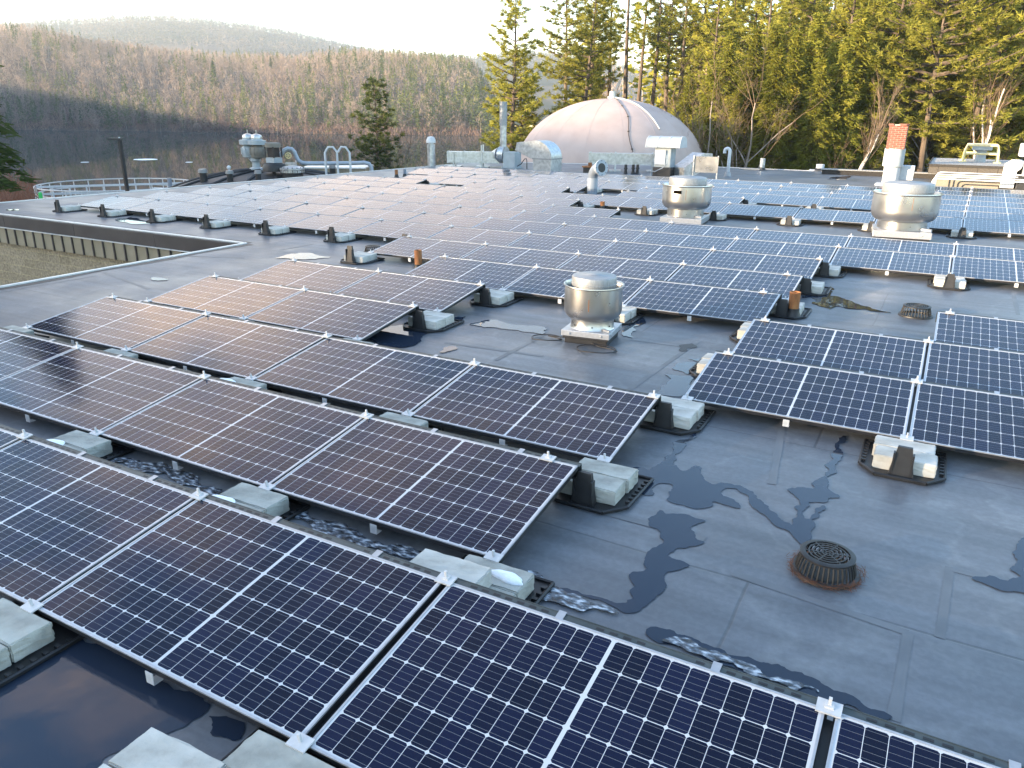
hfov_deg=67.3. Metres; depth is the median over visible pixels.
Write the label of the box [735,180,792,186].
solar panel
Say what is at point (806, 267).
solar panel
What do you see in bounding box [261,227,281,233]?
concrete block
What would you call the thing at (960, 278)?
concrete block
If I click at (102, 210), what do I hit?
ballast tray
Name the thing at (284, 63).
bare woods
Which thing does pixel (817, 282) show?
concrete block
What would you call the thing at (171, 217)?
concrete block
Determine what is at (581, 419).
solar panel
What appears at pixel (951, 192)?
solar panel
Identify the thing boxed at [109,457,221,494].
ice crust
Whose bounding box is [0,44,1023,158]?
ground
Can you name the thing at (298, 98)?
conifer
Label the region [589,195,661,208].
solar panel
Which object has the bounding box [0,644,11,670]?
concrete block
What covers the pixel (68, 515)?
solar panel
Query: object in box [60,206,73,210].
concrete block
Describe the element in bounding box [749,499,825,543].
puddle
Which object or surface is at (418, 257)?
vent pipe
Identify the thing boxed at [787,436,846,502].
puddle
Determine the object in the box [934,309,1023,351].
solar panel
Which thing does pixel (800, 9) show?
pine tree
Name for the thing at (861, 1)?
pine tree
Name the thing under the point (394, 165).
bare tree
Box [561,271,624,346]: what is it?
exhaust fan
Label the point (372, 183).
solar panel
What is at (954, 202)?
solar panel
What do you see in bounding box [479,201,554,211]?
solar panel
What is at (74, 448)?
concrete block
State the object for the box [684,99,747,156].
bare tree
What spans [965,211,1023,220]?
solar panel
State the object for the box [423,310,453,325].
concrete block
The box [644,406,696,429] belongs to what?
concrete block
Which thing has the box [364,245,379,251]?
roof drain
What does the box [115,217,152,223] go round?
puddle
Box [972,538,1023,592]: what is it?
puddle
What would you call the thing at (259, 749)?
concrete block
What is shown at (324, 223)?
solar panel
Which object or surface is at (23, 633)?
concrete block
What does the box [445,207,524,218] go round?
solar panel
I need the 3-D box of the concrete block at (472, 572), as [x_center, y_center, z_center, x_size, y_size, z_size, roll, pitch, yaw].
[-0.319,0.957,3.849,0.401,0.106,0.201,10,22,25]
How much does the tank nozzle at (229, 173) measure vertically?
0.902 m
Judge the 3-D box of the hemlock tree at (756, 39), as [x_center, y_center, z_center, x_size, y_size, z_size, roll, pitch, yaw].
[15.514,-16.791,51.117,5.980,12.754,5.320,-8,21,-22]
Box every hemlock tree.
[675,72,698,134]
[687,58,735,166]
[700,32,742,162]
[715,26,770,167]
[735,43,799,169]
[738,24,788,148]
[753,28,813,165]
[780,55,840,169]
[794,11,828,157]
[804,40,844,169]
[809,36,869,168]
[836,58,888,169]
[838,4,876,123]
[854,38,874,84]
[855,49,913,169]
[877,27,906,152]
[899,46,922,164]
[912,65,962,171]
[932,84,977,158]
[968,91,1008,159]
[991,51,1023,160]
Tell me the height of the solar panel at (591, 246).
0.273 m
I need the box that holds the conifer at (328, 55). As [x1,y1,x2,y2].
[326,52,332,75]
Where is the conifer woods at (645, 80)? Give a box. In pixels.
[569,0,1022,125]
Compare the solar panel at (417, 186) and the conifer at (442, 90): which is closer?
the solar panel at (417, 186)
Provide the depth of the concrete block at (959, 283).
11.12 m
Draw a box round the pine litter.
[786,549,866,592]
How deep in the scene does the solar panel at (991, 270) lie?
11.55 m
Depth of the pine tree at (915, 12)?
50.86 m
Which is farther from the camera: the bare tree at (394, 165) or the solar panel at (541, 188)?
the bare tree at (394, 165)
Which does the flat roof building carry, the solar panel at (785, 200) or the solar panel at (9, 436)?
the solar panel at (785, 200)
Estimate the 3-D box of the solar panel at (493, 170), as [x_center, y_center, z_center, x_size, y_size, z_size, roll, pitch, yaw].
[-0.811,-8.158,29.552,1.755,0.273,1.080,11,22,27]
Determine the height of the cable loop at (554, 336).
0.036 m
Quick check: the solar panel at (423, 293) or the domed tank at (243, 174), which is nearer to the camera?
the solar panel at (423, 293)
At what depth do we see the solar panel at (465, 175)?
27.41 m
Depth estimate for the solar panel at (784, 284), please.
10.65 m
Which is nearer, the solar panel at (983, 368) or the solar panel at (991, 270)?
the solar panel at (983, 368)
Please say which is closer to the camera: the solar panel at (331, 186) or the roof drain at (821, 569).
the roof drain at (821, 569)
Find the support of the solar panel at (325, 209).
on the flat roof building
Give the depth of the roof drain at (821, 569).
4.13 m
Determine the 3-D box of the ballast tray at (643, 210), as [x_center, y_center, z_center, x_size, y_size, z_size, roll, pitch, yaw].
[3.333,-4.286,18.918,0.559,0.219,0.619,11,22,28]
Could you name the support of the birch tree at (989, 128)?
on the ground
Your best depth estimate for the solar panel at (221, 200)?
19.20 m
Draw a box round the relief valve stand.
[239,130,266,169]
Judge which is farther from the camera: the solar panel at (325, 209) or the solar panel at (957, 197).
the solar panel at (957, 197)
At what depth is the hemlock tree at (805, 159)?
46.65 m
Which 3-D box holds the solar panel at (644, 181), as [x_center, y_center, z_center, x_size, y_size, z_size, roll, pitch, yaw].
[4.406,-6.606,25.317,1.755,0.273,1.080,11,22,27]
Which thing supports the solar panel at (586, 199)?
on the flat roof building
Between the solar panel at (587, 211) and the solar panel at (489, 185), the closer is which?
the solar panel at (587, 211)
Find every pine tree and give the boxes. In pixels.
[476,0,550,151]
[496,55,541,151]
[533,0,595,112]
[542,0,623,115]
[562,0,626,104]
[597,0,625,95]
[612,0,648,98]
[629,0,663,100]
[637,0,698,110]
[644,0,674,105]
[647,0,721,114]
[668,0,743,114]
[684,0,749,109]
[704,0,757,125]
[719,0,784,127]
[732,0,802,82]
[758,0,821,64]
[781,0,841,56]
[798,0,863,60]
[801,0,895,98]
[825,0,894,55]
[840,0,957,143]
[843,0,906,54]
[863,0,1023,171]
[875,0,938,55]
[879,0,975,170]
[909,0,1023,168]
[914,0,1005,163]
[935,0,1023,152]
[968,0,1022,98]
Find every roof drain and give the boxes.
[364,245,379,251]
[790,539,859,589]
[898,303,932,319]
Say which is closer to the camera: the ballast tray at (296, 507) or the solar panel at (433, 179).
the ballast tray at (296, 507)
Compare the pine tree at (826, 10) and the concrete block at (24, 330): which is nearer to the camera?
the concrete block at (24, 330)
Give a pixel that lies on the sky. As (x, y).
(459, 26)
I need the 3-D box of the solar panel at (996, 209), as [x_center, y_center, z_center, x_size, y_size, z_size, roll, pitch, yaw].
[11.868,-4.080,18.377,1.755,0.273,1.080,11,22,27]
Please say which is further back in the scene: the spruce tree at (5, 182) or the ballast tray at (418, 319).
the spruce tree at (5, 182)
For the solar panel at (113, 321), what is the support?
on the ballast tray
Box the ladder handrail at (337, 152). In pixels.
[324,146,351,174]
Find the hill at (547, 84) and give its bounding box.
[8,20,683,125]
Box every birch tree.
[828,65,917,169]
[900,69,946,171]
[966,44,1023,159]
[999,138,1023,159]
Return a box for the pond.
[0,126,526,200]
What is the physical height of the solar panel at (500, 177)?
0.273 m
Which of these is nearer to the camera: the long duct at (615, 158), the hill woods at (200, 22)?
the long duct at (615, 158)
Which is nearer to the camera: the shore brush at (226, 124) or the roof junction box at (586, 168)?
the roof junction box at (586, 168)
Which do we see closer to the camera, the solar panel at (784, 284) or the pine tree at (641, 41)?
the solar panel at (784, 284)
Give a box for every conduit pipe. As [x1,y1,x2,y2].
[931,178,1023,182]
[933,176,1023,182]
[934,174,1017,183]
[935,172,1021,184]
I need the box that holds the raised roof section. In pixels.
[928,157,1023,188]
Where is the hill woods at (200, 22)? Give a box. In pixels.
[0,13,652,85]
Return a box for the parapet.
[821,168,935,178]
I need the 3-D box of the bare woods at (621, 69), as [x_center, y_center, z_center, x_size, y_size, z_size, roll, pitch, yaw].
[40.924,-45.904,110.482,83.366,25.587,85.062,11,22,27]
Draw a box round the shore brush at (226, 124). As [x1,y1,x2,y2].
[1,102,490,135]
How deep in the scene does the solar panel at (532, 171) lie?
28.97 m
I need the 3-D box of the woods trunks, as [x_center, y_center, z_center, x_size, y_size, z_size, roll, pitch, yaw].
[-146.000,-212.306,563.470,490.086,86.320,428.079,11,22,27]
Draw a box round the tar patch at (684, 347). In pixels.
[679,343,696,350]
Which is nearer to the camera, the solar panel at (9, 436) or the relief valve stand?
the solar panel at (9, 436)
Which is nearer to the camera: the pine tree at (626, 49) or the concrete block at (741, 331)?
the concrete block at (741, 331)
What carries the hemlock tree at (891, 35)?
on the ground
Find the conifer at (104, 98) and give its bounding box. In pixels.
[102,91,112,115]
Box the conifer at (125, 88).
[123,83,131,106]
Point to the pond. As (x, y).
(48, 156)
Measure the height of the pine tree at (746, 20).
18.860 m
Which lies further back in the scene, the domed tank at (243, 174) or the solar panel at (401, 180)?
the domed tank at (243, 174)
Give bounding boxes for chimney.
[875,124,909,185]
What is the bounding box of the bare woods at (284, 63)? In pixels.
[0,20,498,132]
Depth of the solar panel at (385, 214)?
16.89 m
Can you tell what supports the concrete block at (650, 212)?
on the ballast tray at (643, 210)
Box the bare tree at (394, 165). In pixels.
[381,129,416,167]
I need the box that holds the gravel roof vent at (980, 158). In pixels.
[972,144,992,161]
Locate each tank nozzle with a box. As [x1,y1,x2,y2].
[198,169,207,182]
[225,165,233,181]
[254,170,261,179]
[329,165,335,173]
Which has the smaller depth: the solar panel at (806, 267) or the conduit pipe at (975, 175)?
the solar panel at (806, 267)
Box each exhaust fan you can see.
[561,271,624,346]
[660,175,713,224]
[871,181,943,241]
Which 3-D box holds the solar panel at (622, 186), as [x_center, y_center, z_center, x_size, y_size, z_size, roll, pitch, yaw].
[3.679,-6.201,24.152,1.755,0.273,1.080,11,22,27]
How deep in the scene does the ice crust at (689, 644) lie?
3.51 m
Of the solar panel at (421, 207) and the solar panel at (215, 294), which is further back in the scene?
the solar panel at (421, 207)
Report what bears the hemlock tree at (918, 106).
on the ground
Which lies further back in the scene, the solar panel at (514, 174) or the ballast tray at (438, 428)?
the solar panel at (514, 174)
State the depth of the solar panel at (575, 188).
23.84 m
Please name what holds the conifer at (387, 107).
on the ground
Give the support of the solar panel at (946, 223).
on the flat roof building
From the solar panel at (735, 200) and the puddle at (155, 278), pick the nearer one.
the puddle at (155, 278)
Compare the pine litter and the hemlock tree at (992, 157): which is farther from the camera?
the hemlock tree at (992, 157)
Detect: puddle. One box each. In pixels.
[0,639,209,767]
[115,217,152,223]
[151,277,167,280]
[209,716,244,740]
[277,253,328,258]
[367,325,426,347]
[439,346,457,352]
[470,320,546,333]
[561,510,704,612]
[622,317,645,337]
[633,433,769,509]
[646,626,891,719]
[656,374,694,396]
[672,362,695,373]
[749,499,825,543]
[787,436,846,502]
[802,288,889,312]
[829,176,850,179]
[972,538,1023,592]
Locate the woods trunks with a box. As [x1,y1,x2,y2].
[0,32,485,134]
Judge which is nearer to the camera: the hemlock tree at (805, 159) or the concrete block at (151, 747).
the concrete block at (151, 747)
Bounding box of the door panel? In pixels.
[654,150,665,164]
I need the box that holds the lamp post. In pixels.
[107,137,129,190]
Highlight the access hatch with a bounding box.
[280,160,304,177]
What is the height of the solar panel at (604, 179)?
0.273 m
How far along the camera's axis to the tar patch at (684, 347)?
8.23 m
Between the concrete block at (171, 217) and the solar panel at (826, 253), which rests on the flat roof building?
the solar panel at (826, 253)
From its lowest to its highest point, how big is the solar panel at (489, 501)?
0.273 m
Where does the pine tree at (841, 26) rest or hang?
on the ground
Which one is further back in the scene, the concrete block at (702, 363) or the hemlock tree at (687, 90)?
the hemlock tree at (687, 90)
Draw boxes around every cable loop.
[531,334,564,340]
[577,342,616,353]
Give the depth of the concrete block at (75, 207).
18.59 m
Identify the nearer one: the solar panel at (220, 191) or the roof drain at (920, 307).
the roof drain at (920, 307)
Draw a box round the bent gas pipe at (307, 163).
[279,146,373,170]
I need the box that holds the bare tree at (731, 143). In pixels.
[642,33,836,168]
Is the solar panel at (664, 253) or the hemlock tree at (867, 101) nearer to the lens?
the solar panel at (664, 253)
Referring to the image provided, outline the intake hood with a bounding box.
[515,140,562,171]
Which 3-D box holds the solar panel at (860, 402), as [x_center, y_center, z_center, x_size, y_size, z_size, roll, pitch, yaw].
[2.431,0.062,6.420,1.755,0.273,1.080,11,22,27]
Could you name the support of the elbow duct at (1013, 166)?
on the flat roof building
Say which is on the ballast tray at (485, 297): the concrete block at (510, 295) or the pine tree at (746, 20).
the concrete block at (510, 295)
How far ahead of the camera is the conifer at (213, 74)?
451.50 m
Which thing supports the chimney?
on the flat roof building
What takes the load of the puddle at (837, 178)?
on the flat roof building
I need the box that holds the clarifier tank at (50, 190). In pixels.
[33,178,186,198]
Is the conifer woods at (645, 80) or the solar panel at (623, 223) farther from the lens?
the conifer woods at (645, 80)
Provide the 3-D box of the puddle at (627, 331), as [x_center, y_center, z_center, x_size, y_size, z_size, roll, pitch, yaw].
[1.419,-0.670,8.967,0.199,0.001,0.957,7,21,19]
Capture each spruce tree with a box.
[0,65,41,191]
[347,76,404,170]
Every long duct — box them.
[447,144,498,167]
[588,152,654,171]
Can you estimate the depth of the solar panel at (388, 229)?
14.86 m
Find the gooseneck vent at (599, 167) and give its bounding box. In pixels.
[587,160,607,194]
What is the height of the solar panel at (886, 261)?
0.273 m
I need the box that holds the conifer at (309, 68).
[307,63,312,86]
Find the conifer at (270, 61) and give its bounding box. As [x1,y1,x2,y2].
[269,56,273,75]
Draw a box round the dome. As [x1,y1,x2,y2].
[521,91,701,164]
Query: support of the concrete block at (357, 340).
on the ballast tray
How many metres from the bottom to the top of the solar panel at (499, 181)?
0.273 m
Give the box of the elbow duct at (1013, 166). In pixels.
[998,159,1023,189]
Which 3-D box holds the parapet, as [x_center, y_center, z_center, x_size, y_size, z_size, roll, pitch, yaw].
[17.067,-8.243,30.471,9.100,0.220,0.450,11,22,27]
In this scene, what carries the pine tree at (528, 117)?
on the ground
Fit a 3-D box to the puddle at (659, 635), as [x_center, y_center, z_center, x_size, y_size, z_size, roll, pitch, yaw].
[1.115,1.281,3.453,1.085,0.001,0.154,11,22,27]
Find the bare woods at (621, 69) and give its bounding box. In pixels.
[602,2,1017,149]
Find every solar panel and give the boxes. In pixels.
[0,327,83,379]
[0,347,210,436]
[0,424,32,449]
[0,436,208,613]
[22,293,210,351]
[36,494,457,753]
[77,194,159,210]
[99,376,373,490]
[125,200,207,215]
[128,314,331,380]
[140,189,208,201]
[144,273,307,319]
[174,204,261,220]
[185,195,256,205]
[189,187,250,196]
[226,209,318,226]
[230,183,289,191]
[231,191,298,199]
[234,199,308,210]
[238,257,381,292]
[245,289,418,340]
[253,336,480,416]
[269,179,325,187]
[270,415,581,562]
[274,187,335,194]
[280,194,348,204]
[286,203,363,215]
[286,214,383,233]
[304,176,356,183]
[308,578,842,767]
[311,183,369,190]
[320,190,382,198]
[329,198,402,208]
[334,174,384,180]
[336,271,485,312]
[343,208,425,221]
[345,180,399,186]
[351,220,453,240]
[357,186,415,193]
[368,234,488,261]
[369,193,435,202]
[375,177,426,183]
[385,202,460,213]
[388,183,444,189]
[402,174,452,183]
[402,189,466,197]
[402,253,539,290]
[404,213,491,227]
[406,168,458,174]
[411,363,660,462]
[422,197,492,207]
[429,172,474,177]
[429,226,531,245]
[435,165,478,170]
[435,186,494,192]
[438,177,495,185]
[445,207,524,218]
[451,170,496,174]
[455,192,522,201]
[461,181,519,189]
[462,244,580,267]
[467,174,517,179]
[471,168,516,171]
[473,218,566,233]
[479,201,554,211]
[485,189,547,196]
[488,179,542,184]
[490,172,537,176]
[505,266,653,305]
[508,233,618,254]
[509,185,569,192]
[510,176,562,181]
[511,169,555,173]
[511,196,580,205]
[511,211,595,224]
[532,174,580,178]
[533,182,586,192]
[537,192,603,204]
[543,205,620,216]
[548,224,648,241]
[550,172,587,175]
[556,179,609,188]
[558,254,686,280]
[576,176,626,181]
[582,216,673,231]
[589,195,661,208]
[598,174,642,178]
[598,181,659,191]
[598,241,715,264]
[617,191,661,198]
[621,179,668,183]
[625,280,781,323]
[633,231,739,249]
[636,186,662,192]
[638,176,668,179]
[653,201,730,213]
[661,222,758,238]
[667,264,803,300]
[681,348,922,440]
[700,250,822,279]
[707,179,739,183]
[707,182,727,186]
[711,196,744,203]
[712,187,771,193]
[712,191,759,202]
[720,203,802,218]
[723,183,781,189]
[727,238,840,264]
[732,316,933,383]
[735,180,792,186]
[749,229,852,246]
[751,194,824,206]
[767,190,833,196]
[779,186,840,192]
[788,183,848,188]
[794,208,875,224]
[817,197,871,210]
[825,706,1023,767]
[830,193,872,199]
[831,247,955,275]
[838,189,873,194]
[846,186,881,190]
[846,236,958,257]
[875,216,965,230]
[909,381,1023,463]
[923,341,1023,395]
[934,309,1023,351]
[935,186,973,190]
[935,190,972,195]
[938,209,965,218]
[940,203,968,210]
[941,194,971,199]
[941,199,970,204]
[951,256,1023,287]
[955,244,1023,260]
[963,218,1023,236]
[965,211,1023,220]
[967,205,1023,213]
[968,200,1023,207]
[970,196,1023,202]
[971,192,1023,197]
[972,188,1023,193]
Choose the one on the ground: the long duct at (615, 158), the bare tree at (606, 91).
the bare tree at (606, 91)
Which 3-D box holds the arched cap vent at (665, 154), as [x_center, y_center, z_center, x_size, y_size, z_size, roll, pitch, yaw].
[5.913,-8.779,29.714,1.358,1.538,1.063,11,22,27]
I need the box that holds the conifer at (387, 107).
[384,96,390,117]
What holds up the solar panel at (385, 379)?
on the ballast tray
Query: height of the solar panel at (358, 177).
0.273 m
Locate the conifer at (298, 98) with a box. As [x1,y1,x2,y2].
[296,94,301,116]
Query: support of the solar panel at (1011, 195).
on the flat roof building
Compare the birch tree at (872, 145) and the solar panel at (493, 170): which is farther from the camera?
the birch tree at (872, 145)
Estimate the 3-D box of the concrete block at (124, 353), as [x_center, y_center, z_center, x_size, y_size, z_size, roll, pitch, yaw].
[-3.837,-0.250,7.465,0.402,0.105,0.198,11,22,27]
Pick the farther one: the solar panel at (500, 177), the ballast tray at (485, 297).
the solar panel at (500, 177)
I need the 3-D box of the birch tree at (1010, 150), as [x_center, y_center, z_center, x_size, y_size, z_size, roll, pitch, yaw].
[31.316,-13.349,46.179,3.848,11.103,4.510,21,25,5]
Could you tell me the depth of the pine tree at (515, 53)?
57.20 m
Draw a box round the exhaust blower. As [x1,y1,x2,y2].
[492,102,526,168]
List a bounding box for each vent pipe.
[393,170,399,177]
[413,249,422,268]
[599,201,605,208]
[631,165,634,173]
[723,147,731,176]
[740,158,765,169]
[784,291,803,319]
[809,164,824,170]
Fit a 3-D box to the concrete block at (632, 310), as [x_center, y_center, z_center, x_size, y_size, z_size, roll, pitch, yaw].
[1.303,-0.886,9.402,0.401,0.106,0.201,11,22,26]
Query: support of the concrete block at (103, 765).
on the flat roof building
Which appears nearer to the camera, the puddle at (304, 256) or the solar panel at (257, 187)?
the puddle at (304, 256)
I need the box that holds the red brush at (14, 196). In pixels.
[0,167,57,201]
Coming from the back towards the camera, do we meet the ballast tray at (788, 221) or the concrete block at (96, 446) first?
the ballast tray at (788, 221)
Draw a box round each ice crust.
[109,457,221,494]
[293,511,421,558]
[528,570,618,613]
[663,636,818,691]
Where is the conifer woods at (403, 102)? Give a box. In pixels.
[0,21,510,135]
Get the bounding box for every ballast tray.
[0,601,84,687]
[52,200,87,212]
[97,204,132,217]
[101,442,133,460]
[146,209,182,222]
[199,214,236,228]
[220,727,338,767]
[258,220,296,235]
[267,387,281,392]
[279,498,310,520]
[323,227,361,242]
[340,245,384,264]
[403,310,464,332]
[428,425,443,430]
[460,554,554,603]
[470,288,523,307]
[554,460,653,514]
[614,313,645,324]
[634,206,661,215]
[640,401,715,435]
[689,358,701,377]
[709,211,730,220]
[729,327,739,342]
[768,299,811,318]
[776,216,805,226]
[800,278,831,295]
[814,262,846,277]
[857,221,874,231]
[858,439,946,485]
[927,273,970,290]
[946,227,976,238]
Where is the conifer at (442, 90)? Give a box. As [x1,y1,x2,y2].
[438,82,447,116]
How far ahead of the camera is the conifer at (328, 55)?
491.02 m
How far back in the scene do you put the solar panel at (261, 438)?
5.54 m
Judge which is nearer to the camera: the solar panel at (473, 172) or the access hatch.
the solar panel at (473, 172)
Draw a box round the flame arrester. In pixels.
[262,142,285,171]
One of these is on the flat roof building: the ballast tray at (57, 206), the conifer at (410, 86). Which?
the ballast tray at (57, 206)
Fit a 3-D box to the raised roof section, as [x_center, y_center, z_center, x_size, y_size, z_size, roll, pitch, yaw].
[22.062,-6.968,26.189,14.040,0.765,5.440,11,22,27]
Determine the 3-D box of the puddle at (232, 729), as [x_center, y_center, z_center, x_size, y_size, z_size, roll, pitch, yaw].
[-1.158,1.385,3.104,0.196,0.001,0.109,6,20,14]
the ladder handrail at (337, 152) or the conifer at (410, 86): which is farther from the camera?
the conifer at (410, 86)
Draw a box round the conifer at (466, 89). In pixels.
[463,84,471,113]
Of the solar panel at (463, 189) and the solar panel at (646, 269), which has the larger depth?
the solar panel at (463, 189)
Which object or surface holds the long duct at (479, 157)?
on the flat roof building
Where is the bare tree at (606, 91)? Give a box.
[599,77,613,98]
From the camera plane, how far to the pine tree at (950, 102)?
48.55 m
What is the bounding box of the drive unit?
[167,178,171,186]
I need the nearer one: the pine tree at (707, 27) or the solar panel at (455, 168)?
the solar panel at (455, 168)
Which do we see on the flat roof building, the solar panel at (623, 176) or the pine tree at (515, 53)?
the solar panel at (623, 176)
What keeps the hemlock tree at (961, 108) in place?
on the ground
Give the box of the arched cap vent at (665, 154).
[645,135,686,176]
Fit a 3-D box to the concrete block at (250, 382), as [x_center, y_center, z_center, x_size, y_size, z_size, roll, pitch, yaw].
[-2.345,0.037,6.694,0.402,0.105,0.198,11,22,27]
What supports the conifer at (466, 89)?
on the ground
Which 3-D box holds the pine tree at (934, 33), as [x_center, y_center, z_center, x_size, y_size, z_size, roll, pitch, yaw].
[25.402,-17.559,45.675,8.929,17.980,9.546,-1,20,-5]
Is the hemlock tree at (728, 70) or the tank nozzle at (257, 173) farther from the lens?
the hemlock tree at (728, 70)
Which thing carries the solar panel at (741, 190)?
on the flat roof building
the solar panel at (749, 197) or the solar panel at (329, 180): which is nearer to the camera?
the solar panel at (749, 197)
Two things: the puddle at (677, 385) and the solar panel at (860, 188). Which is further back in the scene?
the solar panel at (860, 188)
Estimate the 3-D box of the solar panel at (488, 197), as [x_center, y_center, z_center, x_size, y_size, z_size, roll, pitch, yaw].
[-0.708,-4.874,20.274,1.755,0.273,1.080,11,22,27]
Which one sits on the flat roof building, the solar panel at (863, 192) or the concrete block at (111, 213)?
the solar panel at (863, 192)
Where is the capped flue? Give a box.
[426,136,435,166]
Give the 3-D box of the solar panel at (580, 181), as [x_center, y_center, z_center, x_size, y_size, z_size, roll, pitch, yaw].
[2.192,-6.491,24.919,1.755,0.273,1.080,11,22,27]
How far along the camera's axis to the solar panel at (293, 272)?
10.65 m
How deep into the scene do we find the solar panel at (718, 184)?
24.50 m
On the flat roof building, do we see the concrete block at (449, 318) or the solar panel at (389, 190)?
the solar panel at (389, 190)
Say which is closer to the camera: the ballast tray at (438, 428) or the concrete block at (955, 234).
the ballast tray at (438, 428)
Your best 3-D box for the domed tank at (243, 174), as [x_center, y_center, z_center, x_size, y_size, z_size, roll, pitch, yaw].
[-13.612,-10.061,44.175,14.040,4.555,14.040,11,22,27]
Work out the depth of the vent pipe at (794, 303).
9.36 m
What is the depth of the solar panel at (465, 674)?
2.96 m
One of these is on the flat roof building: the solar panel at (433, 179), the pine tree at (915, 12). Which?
the solar panel at (433, 179)
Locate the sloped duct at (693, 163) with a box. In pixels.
[674,152,718,178]
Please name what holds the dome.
on the ground
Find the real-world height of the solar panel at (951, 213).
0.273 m
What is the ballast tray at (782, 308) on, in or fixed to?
on the flat roof building
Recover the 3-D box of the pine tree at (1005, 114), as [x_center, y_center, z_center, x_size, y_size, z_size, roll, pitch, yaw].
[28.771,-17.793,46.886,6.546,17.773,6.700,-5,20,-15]
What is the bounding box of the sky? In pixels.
[0,0,836,126]
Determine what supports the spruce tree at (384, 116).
on the ground
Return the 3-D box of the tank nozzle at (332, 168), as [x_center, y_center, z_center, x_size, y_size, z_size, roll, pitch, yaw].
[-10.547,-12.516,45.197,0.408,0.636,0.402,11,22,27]
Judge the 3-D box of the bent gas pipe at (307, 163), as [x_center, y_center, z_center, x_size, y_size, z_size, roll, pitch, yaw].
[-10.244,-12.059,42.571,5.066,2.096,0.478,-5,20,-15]
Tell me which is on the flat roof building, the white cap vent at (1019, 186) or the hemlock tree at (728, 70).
the white cap vent at (1019, 186)
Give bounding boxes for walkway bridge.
[33,182,180,198]
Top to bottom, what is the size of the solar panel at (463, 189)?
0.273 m
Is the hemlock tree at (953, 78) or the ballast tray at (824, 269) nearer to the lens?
the ballast tray at (824, 269)
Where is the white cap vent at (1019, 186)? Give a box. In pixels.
[1015,143,1023,189]
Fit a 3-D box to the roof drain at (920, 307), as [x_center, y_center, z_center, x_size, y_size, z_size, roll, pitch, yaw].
[5.033,-0.916,9.572,0.396,0.130,0.396,6,20,16]
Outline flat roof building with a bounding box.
[0,162,1023,766]
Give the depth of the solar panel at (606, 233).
14.58 m
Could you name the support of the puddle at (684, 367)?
on the flat roof building
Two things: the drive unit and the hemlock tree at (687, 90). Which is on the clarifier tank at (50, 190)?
the drive unit
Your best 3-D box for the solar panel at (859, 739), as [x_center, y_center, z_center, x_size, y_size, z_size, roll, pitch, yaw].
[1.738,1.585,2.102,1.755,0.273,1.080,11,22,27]
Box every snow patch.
[47,439,64,444]
[212,495,234,502]
[491,569,522,585]
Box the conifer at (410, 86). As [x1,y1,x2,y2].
[407,76,414,101]
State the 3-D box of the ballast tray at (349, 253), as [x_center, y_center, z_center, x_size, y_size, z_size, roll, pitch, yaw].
[-2.512,-2.173,12.695,0.559,0.286,0.619,11,22,26]
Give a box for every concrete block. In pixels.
[0,598,54,662]
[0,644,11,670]
[3,325,34,334]
[53,430,112,457]
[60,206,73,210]
[63,444,85,451]
[64,205,80,209]
[98,763,110,767]
[104,348,138,358]
[106,210,118,215]
[108,727,225,767]
[110,209,126,214]
[155,215,168,221]
[159,214,175,220]
[210,221,222,227]
[213,220,230,226]
[220,482,289,516]
[222,730,334,767]
[229,376,266,389]
[235,501,264,512]
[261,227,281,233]
[270,226,289,232]
[326,234,347,241]
[335,232,355,239]
[343,338,373,343]
[344,254,369,262]
[354,251,376,260]
[380,412,427,427]
[408,315,445,329]
[410,548,491,587]
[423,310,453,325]
[464,554,533,599]
[474,293,506,304]
[489,586,515,596]
[490,289,513,301]
[561,472,625,505]
[579,457,638,493]
[615,310,630,322]
[622,306,636,318]
[637,209,654,214]
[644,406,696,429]
[661,396,704,420]
[696,358,709,373]
[702,353,712,358]
[707,214,724,219]
[737,326,747,338]
[740,322,750,327]
[771,303,802,314]
[780,219,799,224]
[796,284,823,293]
[811,281,824,288]
[815,267,839,275]
[872,435,935,455]
[872,445,937,477]
[933,275,964,282]
[934,277,965,288]
[950,231,972,237]
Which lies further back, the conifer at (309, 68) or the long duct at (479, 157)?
the conifer at (309, 68)
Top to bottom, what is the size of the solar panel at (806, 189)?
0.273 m
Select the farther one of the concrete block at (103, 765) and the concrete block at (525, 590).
the concrete block at (525, 590)
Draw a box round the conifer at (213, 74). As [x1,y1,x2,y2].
[209,60,220,97]
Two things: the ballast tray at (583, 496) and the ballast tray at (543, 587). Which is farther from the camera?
the ballast tray at (583, 496)
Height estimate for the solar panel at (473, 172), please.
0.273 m
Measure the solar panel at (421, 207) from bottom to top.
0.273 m
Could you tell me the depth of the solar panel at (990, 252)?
12.84 m
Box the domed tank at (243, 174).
[168,168,329,187]
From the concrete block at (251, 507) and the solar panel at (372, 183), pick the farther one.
the solar panel at (372, 183)
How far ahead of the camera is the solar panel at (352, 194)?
20.76 m
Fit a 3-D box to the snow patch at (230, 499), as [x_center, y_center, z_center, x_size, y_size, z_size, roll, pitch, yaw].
[-1.772,0.717,4.607,0.348,0.034,0.211,11,22,27]
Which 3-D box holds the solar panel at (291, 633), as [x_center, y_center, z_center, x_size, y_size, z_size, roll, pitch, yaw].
[-1.261,1.009,3.653,1.755,0.273,1.080,11,22,27]
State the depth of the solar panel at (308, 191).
21.53 m
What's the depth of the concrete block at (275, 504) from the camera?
4.71 m
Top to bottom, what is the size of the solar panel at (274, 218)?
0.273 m
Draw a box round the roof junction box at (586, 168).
[582,162,591,172]
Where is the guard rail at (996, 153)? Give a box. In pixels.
[959,143,1000,162]
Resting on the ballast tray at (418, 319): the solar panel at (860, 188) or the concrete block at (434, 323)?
the concrete block at (434, 323)
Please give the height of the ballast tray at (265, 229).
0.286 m
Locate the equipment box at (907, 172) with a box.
[898,165,914,180]
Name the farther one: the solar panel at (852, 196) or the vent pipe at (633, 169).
the vent pipe at (633, 169)
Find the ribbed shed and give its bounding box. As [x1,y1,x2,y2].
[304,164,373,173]

